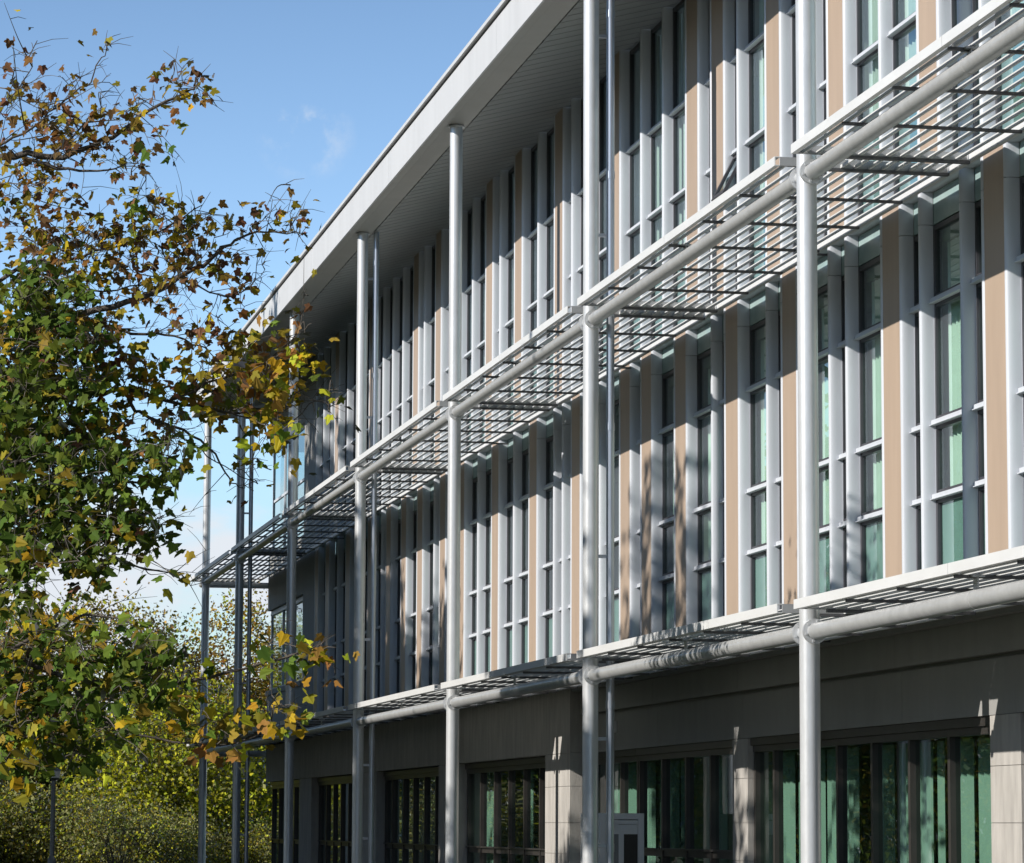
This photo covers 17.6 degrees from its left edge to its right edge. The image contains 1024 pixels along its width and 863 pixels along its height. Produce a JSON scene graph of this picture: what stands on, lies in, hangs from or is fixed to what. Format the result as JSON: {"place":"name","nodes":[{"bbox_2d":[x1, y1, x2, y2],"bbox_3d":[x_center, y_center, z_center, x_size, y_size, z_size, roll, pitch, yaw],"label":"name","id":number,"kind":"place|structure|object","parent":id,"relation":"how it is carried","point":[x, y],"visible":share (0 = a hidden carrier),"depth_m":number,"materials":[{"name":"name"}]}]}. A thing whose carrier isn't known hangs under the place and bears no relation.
{"place":"outdoors","nodes":[
{"label":"outdoors","id":0,"kind":"place"},
{"bbox_2d":[0,0,501,716],"label":"sky","id":1,"kind":"structure","parent":0,"point":[317,90],"materials":[{"name":"blue"}]},
{"label":"ground","id":2,"kind":"structure","parent":0,"visible":0},
{"bbox_2d":[48,767,60,862],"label":"lamp post","id":3,"kind":"object","parent":2,"relation":"on","point":[52,858],"visible":0.73,"depth_m":59.95,"materials":[{"name":"grey metal"}]},
{"bbox_2d":[0,771,132,862],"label":"grey bush","id":4,"kind":"object","parent":2,"relation":"on","point":[10,803],"visible":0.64,"depth_m":88.13,"materials":[{"name":"green plant"}]},
{"bbox_2d":[0,667,167,811],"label":"dark tree","id":5,"kind":"object","parent":2,"relation":"on","point":[51,747],"visible":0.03,"depth_m":98.52,"materials":[{"name":"green plant"}]},
{"bbox_2d":[0,770,183,862],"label":"grey bush","id":6,"kind":"object","parent":2,"relation":"on","point":[73,807],"visible":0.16,"depth_m":89.55,"materials":[{"name":"green plant"}]},
{"bbox_2d":[0,781,197,862],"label":"grey bush","id":7,"kind":"object","parent":2,"relation":"on","point":[77,850],"visible":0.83,"depth_m":86.93,"materials":[{"name":"green plant"}]},
{"bbox_2d":[0,575,233,813],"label":"autumn tree","id":8,"kind":"object","parent":2,"relation":"on","point":[158,631],"visible":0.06,"depth_m":103.94,"materials":[{"name":"green plant"}]},
{"bbox_2d":[30,652,271,862],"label":"lime tree","id":9,"kind":"object","parent":2,"relation":"on","point":[146,779],"visible":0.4,"depth_m":93.13,"materials":[{"name":"green plant"}]},
{"bbox_2d":[98,786,257,862],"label":"grey bush","id":10,"kind":"object","parent":2,"relation":"on","point":[188,843],"visible":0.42,"depth_m":89.35,"materials":[{"name":"green plant"}]},
{"bbox_2d":[0,3,361,806],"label":"maple tree","id":11,"kind":"object","parent":2,"relation":"on","point":[32,385],"visible":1,"depth_m":30.30,"materials":[{"name":"green plant"}]},
{"bbox_2d":[153,694,271,862],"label":"lime tree","id":12,"kind":"object","parent":2,"relation":"on","point":[259,782],"visible":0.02,"depth_m":97.11,"materials":[{"name":"green plant"}]},
{"bbox_2d":[137,582,301,787],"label":"golden tree","id":13,"kind":"object","parent":2,"relation":"on","point":[259,694],"visible":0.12,"depth_m":104.33,"materials":[{"name":"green plant"}]},
{"bbox_2d":[205,804,271,862],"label":"grey bush","id":14,"kind":"object","parent":2,"relation":"on","point":[261,845],"visible":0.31,"depth_m":91.99,"materials":[{"name":"green plant"}]},
{"bbox_2d":[245,630,301,710],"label":"golden tree","id":15,"kind":"object","parent":2,"relation":"on","point":[285,661],"depth_m":112.46,"materials":[{"name":"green plant"}]},
{"bbox_2d":[192,0,1023,862],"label":"office building","id":16,"kind":"structure","parent":2,"relation":"on","point":[920,362],"depth_m":42.37,"materials":[{"name":"concrete"}]},
{"bbox_2d":[187,737,295,756],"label":"sun shade","id":17,"kind":"object","parent":16,"relation":"attached to","point":[221,751],"visible":0.38,"depth_m":78.98,"materials":[{"name":"metal"}]},
{"bbox_2d":[189,550,305,588],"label":"sun shade","id":18,"kind":"object","parent":16,"relation":"attached to","point":[226,582],"visible":0.77,"depth_m":78.73,"materials":[{"name":"metal"}]},
{"bbox_2d":[270,780,299,862],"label":"window","id":19,"kind":"structure","parent":16,"relation":"in","point":[277,839],"depth_m":79.11,"materials":[{"name":"brown metal"}]},
{"bbox_2d":[270,596,302,689],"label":"window","id":20,"kind":"structure","parent":16,"relation":"in","point":[277,677],"depth_m":80.47,"materials":[{"name":"glass"}]},
{"bbox_2d":[272,424,304,547],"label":"window","id":21,"kind":"structure","parent":16,"relation":"in","point":[280,491],"depth_m":80.85,"materials":[{"name":"glass"}]},
{"bbox_2d":[235,722,352,748],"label":"sun shade","id":22,"kind":"object","parent":16,"relation":"attached to","point":[258,740],"visible":0.34,"depth_m":69.05,"materials":[{"name":"metal"}]},
{"bbox_2d":[231,513,366,561],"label":"sun shade","id":23,"kind":"object","parent":16,"relation":"attached to","point":[248,551],"visible":0.81,"depth_m":69.45,"materials":[{"name":"metal"}]},
{"bbox_2d":[321,562,324,710],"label":"window","id":24,"kind":"structure","parent":16,"relation":"in","point":[323,594],"depth_m":72.90,"materials":[{"name":"grey metal"}]},
{"bbox_2d":[326,347,330,534],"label":"window","id":25,"kind":"structure","parent":16,"relation":"in","point":[328,460],"depth_m":72.86,"materials":[{"name":"grey metal"}]},
{"bbox_2d":[317,775,351,862],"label":"window","id":26,"kind":"structure","parent":16,"relation":"in","point":[332,842],"depth_m":70.96,"materials":[{"name":"black glass"}]},
{"bbox_2d":[332,540,343,707],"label":"window","id":27,"kind":"structure","parent":16,"relation":"in","point":[334,589],"depth_m":71.24,"materials":[{"name":"grey metal"}]},
{"bbox_2d":[340,535,345,709],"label":"window","id":28,"kind":"structure","parent":16,"relation":"in","point":[342,585],"depth_m":70.03,"materials":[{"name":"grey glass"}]},
{"bbox_2d":[342,331,347,524],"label":"window","id":29,"kind":"structure","parent":16,"relation":"in","point":[345,395],"depth_m":70.57,"materials":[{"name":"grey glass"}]},
{"bbox_2d":[350,322,356,509],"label":"window","id":30,"kind":"structure","parent":16,"relation":"in","point":[353,441],"depth_m":69.39,"materials":[{"name":"grey glass"}]},
{"bbox_2d":[280,706,439,738],"bbox_3d":[-2.728,5.343,60.439,1.975,0.370,8.992,2,-7,-11],"label":"sun shade","id":31,"kind":"object","parent":16,"relation":"attached to","point":[333,719],"visible":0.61,"depth_m":59.18,"materials":[{"name":"metal"}]},
{"bbox_2d":[283,466,446,525],"bbox_3d":[-2.711,1.236,60.928,1.975,0.318,8.992,2,-7,-11],"label":"sun shade","id":32,"kind":"object","parent":16,"relation":"attached to","point":[315,507],"visible":0.85,"depth_m":60.42,"materials":[{"name":"metal"}]},
{"bbox_2d":[364,522,367,700],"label":"window","id":33,"kind":"structure","parent":16,"relation":"in","point":[366,522],"depth_m":67.09,"materials":[{"name":"clear glass"}]},
{"bbox_2d":[366,309,369,509],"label":"window","id":34,"kind":"structure","parent":16,"relation":"in","point":[369,309],"depth_m":67.63,"materials":[{"name":"grey glass"}]},
{"bbox_2d":[375,514,380,697],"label":"window","id":35,"kind":"structure","parent":16,"relation":"in","point":[379,567],"depth_m":65.36,"materials":[{"name":"grey glass"}]},
{"bbox_2d":[378,296,382,502],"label":"window","id":36,"kind":"structure","parent":16,"relation":"in","point":[380,365],"depth_m":65.87,"materials":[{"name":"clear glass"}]},
{"bbox_2d":[387,286,399,495],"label":"window","id":37,"kind":"structure","parent":16,"relation":"in","point":[389,414],"depth_m":64.76,"materials":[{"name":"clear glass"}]},
{"bbox_2d":[396,276,408,492],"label":"window","id":38,"kind":"structure","parent":16,"relation":"in","point":[399,348],"depth_m":63.61,"materials":[{"name":"clear glass"}]},
{"bbox_2d":[394,503,413,692],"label":"window","id":39,"kind":"structure","parent":16,"relation":"in","point":[397,559],"depth_m":63.07,"materials":[{"name":"clear glass"}]},
{"bbox_2d":[406,266,412,485],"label":"window","id":40,"kind":"structure","parent":16,"relation":"in","point":[410,340],"depth_m":62.44,"materials":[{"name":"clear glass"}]},
{"bbox_2d":[383,767,438,862],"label":"window","id":41,"kind":"structure","parent":16,"relation":"in","point":[403,846],"depth_m":61.93,"materials":[{"name":"brown metal"}]},
{"bbox_2d":[409,493,416,689],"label":"window","id":42,"kind":"structure","parent":16,"relation":"in","point":[414,551],"depth_m":61.29,"materials":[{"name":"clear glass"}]},
{"bbox_2d":[426,483,434,685],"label":"window","id":43,"kind":"structure","parent":16,"relation":"in","point":[430,609],"depth_m":59.54,"materials":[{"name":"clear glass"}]},
{"bbox_2d":[428,245,434,463],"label":"window","id":44,"kind":"structure","parent":16,"relation":"in","point":[432,321],"depth_m":60.09,"materials":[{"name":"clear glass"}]},
{"bbox_2d":[348,685,548,725],"bbox_3d":[-0.973,4.306,51.673,1.975,0.370,8.992,2,-7,-11],"label":"sun shade","id":45,"kind":"object","parent":16,"relation":"attached to","point":[423,700],"visible":0.64,"depth_m":51.32,"materials":[{"name":"metal"}]},
{"bbox_2d":[350,400,555,479],"bbox_3d":[-0.956,0.199,52.162,1.975,0.318,8.992,2,-7,-11],"label":"sun shade","id":46,"kind":"object","parent":16,"relation":"attached to","point":[407,445],"visible":0.9,"depth_m":51.58,"materials":[{"name":"metal"}]},
{"bbox_2d":[445,233,471,371],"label":"window","id":47,"kind":"structure","parent":16,"relation":"in","point":[447,307],"depth_m":58.32,"materials":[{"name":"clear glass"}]},
{"bbox_2d":[463,203,485,450],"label":"window","id":48,"kind":"structure","parent":16,"relation":"in","point":[468,290],"depth_m":56.60,"materials":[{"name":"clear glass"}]},
{"bbox_2d":[468,458,490,675],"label":"window","id":49,"kind":"structure","parent":16,"relation":"in","point":[473,635],"depth_m":55.46,"materials":[{"name":"clear glass"}]},
{"bbox_2d":[476,194,485,443],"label":"window","id":50,"kind":"structure","parent":16,"relation":"in","point":[481,279],"depth_m":55.43,"materials":[{"name":"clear glass"}]},
{"bbox_2d":[481,450,490,671],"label":"window","id":51,"kind":"structure","parent":16,"relation":"in","point":[487,589],"depth_m":54.29,"materials":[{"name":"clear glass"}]},
{"bbox_2d":[497,177,513,389],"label":"window","id":52,"kind":"structure","parent":16,"relation":"in","point":[513,177],"depth_m":53.50,"materials":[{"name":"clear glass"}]},
{"bbox_2d":[465,757,545,862],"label":"window","id":53,"kind":"structure","parent":16,"relation":"in","point":[490,849],"depth_m":52.72,"materials":[{"name":"brown metal"}]},
{"bbox_2d":[504,167,513,426],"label":"window","id":54,"kind":"structure","parent":16,"relation":"in","point":[510,255],"depth_m":53.07,"materials":[{"name":"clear glass"}]},
{"bbox_2d":[503,432,522,666],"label":"window","id":55,"kind":"structure","parent":16,"relation":"in","point":[509,506],"depth_m":52.52,"materials":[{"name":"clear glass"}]},
{"bbox_2d":[518,428,528,663],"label":"window","id":56,"kind":"structure","parent":16,"relation":"in","point":[525,439],"depth_m":51.33,"materials":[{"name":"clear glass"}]},
{"bbox_2d":[526,143,537,412],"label":"window","id":57,"kind":"structure","parent":16,"relation":"in","point":[532,236],"depth_m":51.31,"materials":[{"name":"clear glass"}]},
{"bbox_2d":[542,127,553,398],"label":"window","id":58,"kind":"structure","parent":16,"relation":"in","point":[549,222],"depth_m":50.12,"materials":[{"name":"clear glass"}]},
{"bbox_2d":[542,414,554,657],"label":"window","id":59,"kind":"structure","parent":16,"relation":"in","point":[548,566],"depth_m":49.55,"materials":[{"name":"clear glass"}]},
{"bbox_2d":[441,653,708,707],"bbox_3d":[0.781,3.269,42.907,1.975,0.370,8.992,2,-7,-11],"label":"sun shade","id":60,"kind":"object","parent":16,"relation":"attached to","point":[555,673],"visible":0.72,"depth_m":42.40,"materials":[{"name":"metal"}]},
{"bbox_2d":[443,306,713,416],"bbox_3d":[0.799,-0.838,43.396,1.975,0.318,8.992,2,-7,-11],"label":"sun shade","id":61,"kind":"object","parent":16,"relation":"attached to","point":[541,354],"visible":0.91,"depth_m":42.75,"materials":[{"name":"metal"}]},
{"bbox_2d":[577,98,582,382],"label":"window","id":62,"kind":"structure","parent":16,"relation":"in","point":[580,269],"depth_m":47.77,"materials":[{"name":"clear glass"}]},
{"bbox_2d":[599,75,606,371],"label":"window","id":63,"kind":"structure","parent":16,"relation":"in","point":[602,175],"depth_m":46.58,"materials":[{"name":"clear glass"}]},
{"bbox_2d":[605,376,618,641],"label":"window","id":64,"kind":"structure","parent":16,"relation":"in","point":[616,380],"depth_m":45.17,"materials":[{"name":"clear glass"}]},
{"bbox_2d":[598,749,656,862],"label":"window","id":65,"kind":"structure","parent":16,"relation":"in","point":[626,776],"depth_m":44.98,"materials":[{"name":"brown glass"}]},
{"bbox_2d":[625,35,660,352],"bbox_3d":[1.763,-3.101,44.228,0.238,4.320,1.158,2,-7,-11],"label":"window","id":66,"kind":"structure","parent":16,"relation":"in","point":[634,229],"depth_m":44.64,"materials":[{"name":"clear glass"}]},
{"bbox_2d":[646,13,682,340],"bbox_3d":[1.995,-3.241,43.044,0.229,4.320,1.146,2,-7,-11],"label":"window","id":67,"kind":"structure","parent":16,"relation":"in","point":[656,128],"depth_m":43.50,"materials":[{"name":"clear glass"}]},
{"bbox_2d":[658,344,673,630],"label":"window","id":68,"kind":"structure","parent":16,"relation":"in","point":[667,579],"depth_m":42.41,"materials":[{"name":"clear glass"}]},
{"bbox_2d":[668,0,684,326],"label":"window","id":69,"kind":"structure","parent":16,"relation":"in","point":[678,197],"depth_m":42.42,"materials":[{"name":"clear glass"}]},
{"bbox_2d":[636,740,732,862],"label":"window","id":70,"kind":"structure","parent":16,"relation":"in","point":[676,777],"depth_m":41.52,"materials":[{"name":"brown metal"}]},
{"bbox_2d":[704,0,709,302],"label":"window","id":71,"kind":"structure","parent":16,"relation":"in","point":[707,82],"depth_m":40.63,"materials":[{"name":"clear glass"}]},
{"bbox_2d":[693,316,723,621],"bbox_3d":[2.455,0.700,40.178,0.238,4.080,1.168,2,-7,-11],"label":"window","id":72,"kind":"structure","parent":16,"relation":"in","point":[704,341],"depth_m":40.65,"materials":[{"name":"clear glass"}]},
{"bbox_2d":[718,315,724,615],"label":"window","id":73,"kind":"structure","parent":16,"relation":"in","point":[721,402],"depth_m":39.49,"materials":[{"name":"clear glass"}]},
{"bbox_2d":[730,0,736,288],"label":"window","id":74,"kind":"structure","parent":16,"relation":"in","point":[733,60],"depth_m":39.40,"materials":[{"name":"clear glass"}]},
{"bbox_2d":[744,0,764,281],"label":"window","id":75,"kind":"structure","parent":16,"relation":"in","point":[756,44],"depth_m":38.78,"materials":[{"name":"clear glass"}]},
{"bbox_2d":[745,291,779,609],"bbox_3d":[2.929,0.417,37.786,0.229,4.080,1.158,2,-7,-11],"label":"window","id":76,"kind":"structure","parent":16,"relation":"in","point":[758,553],"depth_m":38.24,"materials":[{"name":"clear glass"}]},
{"bbox_2d":[577,604,961,680],"bbox_3d":[2.537,2.231,34.141,1.975,0.370,8.992,2,-7,-11],"label":"sun shade","id":77,"kind":"object","parent":16,"relation":"attached to","point":[747,633],"visible":0.77,"depth_m":33.35,"materials":[{"name":"metal"}]},
{"bbox_2d":[577,156,962,324],"bbox_3d":[2.554,-1.876,34.630,1.975,0.318,8.992,2,-7,-11],"label":"sun shade","id":78,"kind":"object","parent":16,"relation":"attached to","point":[775,196],"visible":0.88,"depth_m":33.81,"materials":[{"name":"metal"}]},
{"bbox_2d":[773,282,781,608],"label":"window","id":79,"kind":"structure","parent":16,"relation":"in","point":[778,375],"depth_m":37.14,"materials":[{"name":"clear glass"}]},
{"bbox_2d":[786,0,796,254],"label":"window","id":80,"kind":"structure","parent":16,"relation":"in","point":[791,11],"depth_m":37.01,"materials":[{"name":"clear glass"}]},
{"bbox_2d":[818,0,826,235],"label":"window","id":81,"kind":"structure","parent":16,"relation":"in","point":[823,85],"depth_m":35.81,"materials":[{"name":"clear glass"}]},
{"bbox_2d":[817,255,843,592],"bbox_3d":[3.405,0.136,35.410,0.229,4.080,1.158,2,-7,-11],"label":"window","id":82,"kind":"structure","parent":16,"relation":"in","point":[822,266],"depth_m":35.70,"materials":[{"name":"clear glass"}]},
{"bbox_2d":[836,237,860,587],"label":"window","id":83,"kind":"structure","parent":16,"relation":"in","point":[841,345],"depth_m":34.75,"materials":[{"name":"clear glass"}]},
{"bbox_2d":[851,0,879,215],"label":"window","id":84,"kind":"structure","parent":16,"relation":"in","point":[869,55],"depth_m":34.52,"materials":[{"name":"clear glass"}]},
{"bbox_2d":[853,224,882,583],"bbox_3d":[3.762,-0.075,33.627,0.229,4.080,1.158,2,-7,-11],"label":"window","id":85,"kind":"structure","parent":16,"relation":"in","point":[871,522],"depth_m":34.06,"materials":[{"name":"clear glass"}]},
{"bbox_2d":[750,716,991,862],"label":"window","id":86,"kind":"structure","parent":16,"relation":"in","point":[840,766],"depth_m":33.87,"materials":[{"name":"brown metal"}]},
{"bbox_2d":[887,0,917,193],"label":"window","id":87,"kind":"structure","parent":16,"relation":"in","point":[906,28],"depth_m":33.27,"materials":[{"name":"clear glass"}]},
{"bbox_2d":[791,0,1023,178],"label":"sun shade","id":88,"kind":"object","parent":16,"relation":"attached to","point":[973,61],"visible":1,"depth_m":27.68,"materials":[{"name":"metal"}]},
{"bbox_2d":[794,545,1023,638],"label":"sun shade","id":89,"kind":"object","parent":16,"relation":"attached to","point":[981,583],"visible":1,"depth_m":26.54,"materials":[{"name":"metal"}]},
{"bbox_2d":[908,202,936,569],"bbox_3d":[4.011,-0.252,32.133,0.132,4.080,0.546,2,-7,-11],"label":"window","id":90,"kind":"structure","parent":16,"relation":"in","point":[914,310],"depth_m":32.39,"materials":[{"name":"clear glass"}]},
{"bbox_2d":[928,170,978,565],"bbox_3d":[4.237,-0.356,31.255,0.229,4.080,1.154,2,-7,-11],"label":"window","id":91,"kind":"structure","parent":16,"relation":"in","point":[949,500],"depth_m":31.65,"materials":[{"name":"clear glass"}]},
{"bbox_2d":[948,0,973,149],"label":"window","id":92,"kind":"structure","parent":16,"relation":"in","point":[953,2],"depth_m":31.56,"materials":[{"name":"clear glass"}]},
{"bbox_2d":[969,166,984,555],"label":"window","id":93,"kind":"structure","parent":16,"relation":"in","point":[979,407],"depth_m":30.61,"materials":[{"name":"clear glass"}]},
{"bbox_2d":[972,0,995,145],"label":"window","id":94,"kind":"structure","parent":16,"relation":"in","point":[974,2],"depth_m":30.93,"materials":[{"name":"clear glass"}]},
{"bbox_2d":[991,0,1023,128],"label":"window","id":95,"kind":"structure","parent":16,"relation":"in","point":[1013,10],"depth_m":30.12,"materials":[{"name":"clear glass"}]},
{"bbox_2d":[1014,140,1023,473],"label":"window","id":96,"kind":"structure","parent":16,"relation":"in","point":[1019,259],"depth_m":29.50,"materials":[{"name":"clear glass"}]},
{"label":"pavement","id":97,"kind":"structure","parent":0,"visible":0},
{"bbox_2d":[82,815,161,862],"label":"bare shrub","id":98,"kind":"object","parent":97,"relation":"on","point":[107,857],"visible":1,"depth_m":79.84,"materials":[{"name":"plant"}]},
{"bbox_2d":[198,411,211,862],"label":"steel column","id":99,"kind":"structure","parent":97,"relation":"on","point":[204,654],"depth_m":80.78,"materials":[{"name":"metal"}]},
{"bbox_2d":[231,389,245,862],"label":"steel column","id":100,"kind":"structure","parent":97,"relation":"on","point":[238,657],"depth_m":73.65,"materials":[{"name":"metal"}]},
{"bbox_2d":[240,387,253,862],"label":"downpipe","id":101,"kind":"object","parent":100,"relation":"attached to","point":[248,694],"visible":0.61,"depth_m":73.71,"materials":[{"name":"metal"}]},
{"bbox_2d":[283,311,298,862],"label":"steel column","id":102,"kind":"structure","parent":97,"relation":"on","point":[290,695],"depth_m":64.88,"materials":[{"name":"metal"}]},
{"bbox_2d":[350,232,369,862],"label":"steel column","id":103,"kind":"structure","parent":97,"relation":"on","point":[359,561],"depth_m":56.17,"materials":[{"name":"metal"}]},
{"bbox_2d":[363,232,378,862],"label":"downpipe","id":104,"kind":"object","parent":103,"relation":"attached to","point":[372,638],"visible":1,"depth_m":56.25,"materials":[{"name":"metal"}]},
{"bbox_2d":[443,124,463,862],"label":"steel column","id":105,"kind":"structure","parent":97,"relation":"on","point":[453,524],"depth_m":47.40,"materials":[{"name":"metal"}]},
{"bbox_2d":[578,0,603,862],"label":"steel column","id":106,"kind":"structure","parent":97,"relation":"on","point":[590,430],"depth_m":38.62,"materials":[{"name":"metal"}]},
{"bbox_2d":[598,0,614,862],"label":"downpipe","id":107,"kind":"object","parent":106,"relation":"attached to","point":[609,845],"visible":1,"depth_m":38.71,"materials":[{"name":"metal"}]},
{"bbox_2d":[581,813,643,862],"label":"door","id":108,"kind":"structure","parent":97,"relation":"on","point":[629,836],"depth_m":41.30,"materials":[{"name":"paint"}]},
{"bbox_2d":[789,0,824,862],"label":"steel column","id":109,"kind":"structure","parent":97,"relation":"on","point":[803,184],"depth_m":29.73,"materials":[{"name":"metal"}]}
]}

